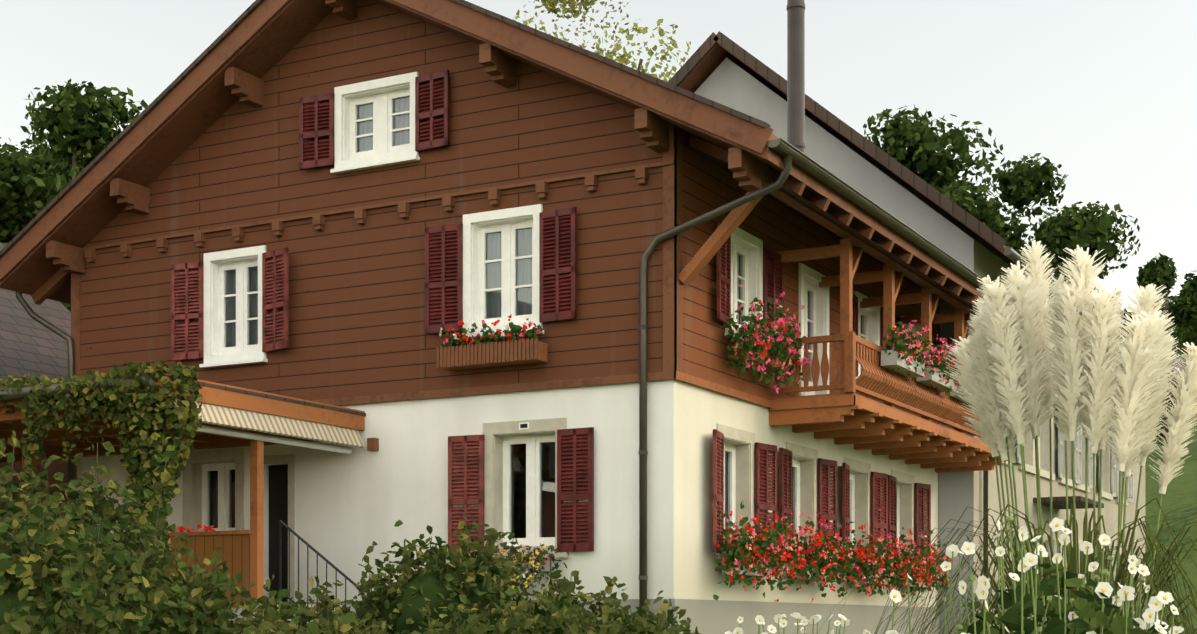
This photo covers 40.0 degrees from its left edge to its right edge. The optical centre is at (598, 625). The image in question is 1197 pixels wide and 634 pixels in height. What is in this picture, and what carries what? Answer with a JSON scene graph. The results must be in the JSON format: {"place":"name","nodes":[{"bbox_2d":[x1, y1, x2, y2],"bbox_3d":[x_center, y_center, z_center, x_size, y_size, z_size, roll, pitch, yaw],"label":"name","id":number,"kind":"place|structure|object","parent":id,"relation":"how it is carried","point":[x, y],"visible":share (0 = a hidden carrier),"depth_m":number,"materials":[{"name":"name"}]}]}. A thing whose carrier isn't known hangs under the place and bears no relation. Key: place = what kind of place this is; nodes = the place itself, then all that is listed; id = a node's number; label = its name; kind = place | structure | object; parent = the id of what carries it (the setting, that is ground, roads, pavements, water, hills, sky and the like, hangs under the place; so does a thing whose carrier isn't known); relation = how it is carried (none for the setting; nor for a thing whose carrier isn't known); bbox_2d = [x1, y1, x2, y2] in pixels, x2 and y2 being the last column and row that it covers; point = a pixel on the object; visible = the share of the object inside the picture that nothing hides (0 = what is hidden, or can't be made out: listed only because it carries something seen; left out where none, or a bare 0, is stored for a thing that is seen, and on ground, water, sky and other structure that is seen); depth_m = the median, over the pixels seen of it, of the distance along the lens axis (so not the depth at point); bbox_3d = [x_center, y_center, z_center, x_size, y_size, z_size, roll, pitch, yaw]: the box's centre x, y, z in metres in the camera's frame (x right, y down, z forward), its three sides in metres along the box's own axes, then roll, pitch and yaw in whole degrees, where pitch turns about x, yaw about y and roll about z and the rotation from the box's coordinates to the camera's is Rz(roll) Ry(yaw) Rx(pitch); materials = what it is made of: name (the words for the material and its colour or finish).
{"place":"outdoors","nodes":[
{"label":"outdoors","id":0,"kind":"place"},
{"bbox_2d":[168,284,962,607],"bbox_3d":[1.530,-1.916,19.896,4.156,3.758,12.614,0,0,57],"label":"geranium","id":1,"kind":"object","parent":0,"point":[733,553],"depth_m":18.77,"materials":[{"name":"red plant"}]},
{"bbox_2d":[0,0,1196,311],"label":"sky","id":2,"kind":"structure","parent":0,"point":[1105,91],"materials":[{"name":"white"}]},
{"bbox_2d":[1118,312,1196,633],"bbox_3d":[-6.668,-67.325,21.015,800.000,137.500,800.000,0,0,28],"label":"ground","id":3,"kind":"structure","parent":0,"point":[1181,491],"depth_m":46.87,"materials":[{"name":"green plant"}]},
{"bbox_2d":[0,206,70,310],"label":"tree","id":4,"kind":"object","parent":3,"relation":"on","point":[4,232],"visible":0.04,"depth_m":42.92,"materials":[{"name":"green plant"}]},
{"bbox_2d":[0,243,76,519],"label":"neighboring house","id":5,"kind":"structure","parent":3,"relation":"on","point":[29,345],"depth_m":23.19,"materials":[{"name":"tile"}]},
{"bbox_2d":[16,141,69,179],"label":"tree","id":6,"kind":"object","parent":3,"relation":"on","point":[42,154],"depth_m":53.04,"materials":[{"name":"green plant"}]},
{"bbox_2d":[0,137,97,242],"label":"tree","id":7,"kind":"object","parent":3,"relation":"on","point":[20,172],"visible":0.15,"depth_m":42.31,"materials":[{"name":"green plant"}]},
{"bbox_2d":[0,79,147,311],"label":"tree","id":8,"kind":"object","parent":3,"relation":"on","point":[73,120],"visible":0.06,"depth_m":41.78,"materials":[{"name":"green plant"}]},
{"bbox_2d":[64,154,95,171],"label":"tree","id":9,"kind":"object","parent":3,"relation":"on","point":[84,158],"depth_m":49.17,"materials":[{"name":"green plant"}]},
{"bbox_2d":[0,371,365,623],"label":"porch","id":10,"kind":"object","parent":3,"relation":"on","point":[256,421],"visible":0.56,"depth_m":17.61,"materials":[{"name":"wood"}]},
{"bbox_2d":[0,360,699,633],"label":"bushes","id":11,"kind":"object","parent":3,"relation":"on","point":[101,595],"depth_m":10.18,"materials":[{"name":"green plant"}]},
{"bbox_2d":[71,0,939,633],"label":"house","id":12,"kind":"structure","parent":3,"relation":"on","point":[365,204],"depth_m":18.66,"materials":[{"name":"white paint"}]},
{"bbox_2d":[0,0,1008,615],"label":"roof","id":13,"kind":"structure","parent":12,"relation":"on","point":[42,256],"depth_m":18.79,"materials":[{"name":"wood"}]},
{"bbox_2d":[786,0,804,153],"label":"chimney flue","id":14,"kind":"object","parent":13,"relation":"on","point":[795,9],"visible":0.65,"depth_m":21.19,"materials":[{"name":"metal"}]},
{"bbox_2d":[436,338,971,586],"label":"flower boxes","id":15,"kind":"object","parent":12,"relation":"attached to","point":[496,354],"visible":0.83,"depth_m":17.95,"materials":[{"name":"brown wood"}]},
{"bbox_2d":[769,238,1007,472],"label":"balcony","id":16,"kind":"structure","parent":12,"relation":"attached to","point":[847,414],"depth_m":20.23,"materials":[{"name":"brown wood"}]},
{"bbox_2d":[513,0,690,81],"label":"birch tree","id":17,"kind":"object","parent":3,"relation":"on","point":[620,58],"depth_m":35.32,"materials":[{"name":"green plant"}]},
{"bbox_2d":[668,31,1185,633],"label":"back building","id":18,"kind":"structure","parent":3,"relation":"on","point":[722,69],"depth_m":26.46,"materials":[{"name":"grey paint"}]},
{"bbox_2d":[725,515,1183,633],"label":"anemone","id":19,"kind":"object","parent":3,"relation":"on","point":[1091,609],"depth_m":5.98},
{"bbox_2d":[901,154,1024,277],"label":"tree","id":20,"kind":"object","parent":3,"relation":"on","point":[937,183],"depth_m":49.45,"materials":[{"name":"green plant"}]},
{"bbox_2d":[863,105,1140,301],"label":"tree","id":21,"kind":"object","parent":3,"relation":"on","point":[1021,184],"visible":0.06,"depth_m":48.02,"materials":[{"name":"green plant"}]},
{"bbox_2d":[821,418,1196,633],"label":"grass stems","id":22,"kind":"object","parent":3,"relation":"on","point":[1122,571],"visible":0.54,"depth_m":9.51,"materials":[{"name":"green plant"}]},
{"bbox_2d":[944,240,1196,493],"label":"pampas grass plumes","id":23,"kind":"object","parent":22,"relation":"on","point":[1005,355],"visible":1,"depth_m":9.62,"materials":[{"name":"beige plant"}]},
{"bbox_2d":[975,205,1124,336],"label":"tree","id":24,"kind":"object","parent":3,"relation":"on","point":[1039,230],"visible":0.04,"depth_m":53.48,"materials":[{"name":"green plant"}]},
{"bbox_2d":[1065,270,1134,335],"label":"tree","id":25,"kind":"object","parent":3,"relation":"on","point":[1127,313],"depth_m":55.88,"materials":[{"name":"green plant"}]},
{"bbox_2d":[1136,253,1196,455],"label":"tree","id":26,"kind":"object","parent":3,"relation":"on","point":[1160,271],"visible":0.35,"depth_m":59.89,"materials":[{"name":"green plant"}]},
{"bbox_2d":[1154,271,1196,353],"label":"tree","id":27,"kind":"object","parent":3,"relation":"on","point":[1189,285],"visible":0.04,"depth_m":61.41,"materials":[{"name":"green plant"}]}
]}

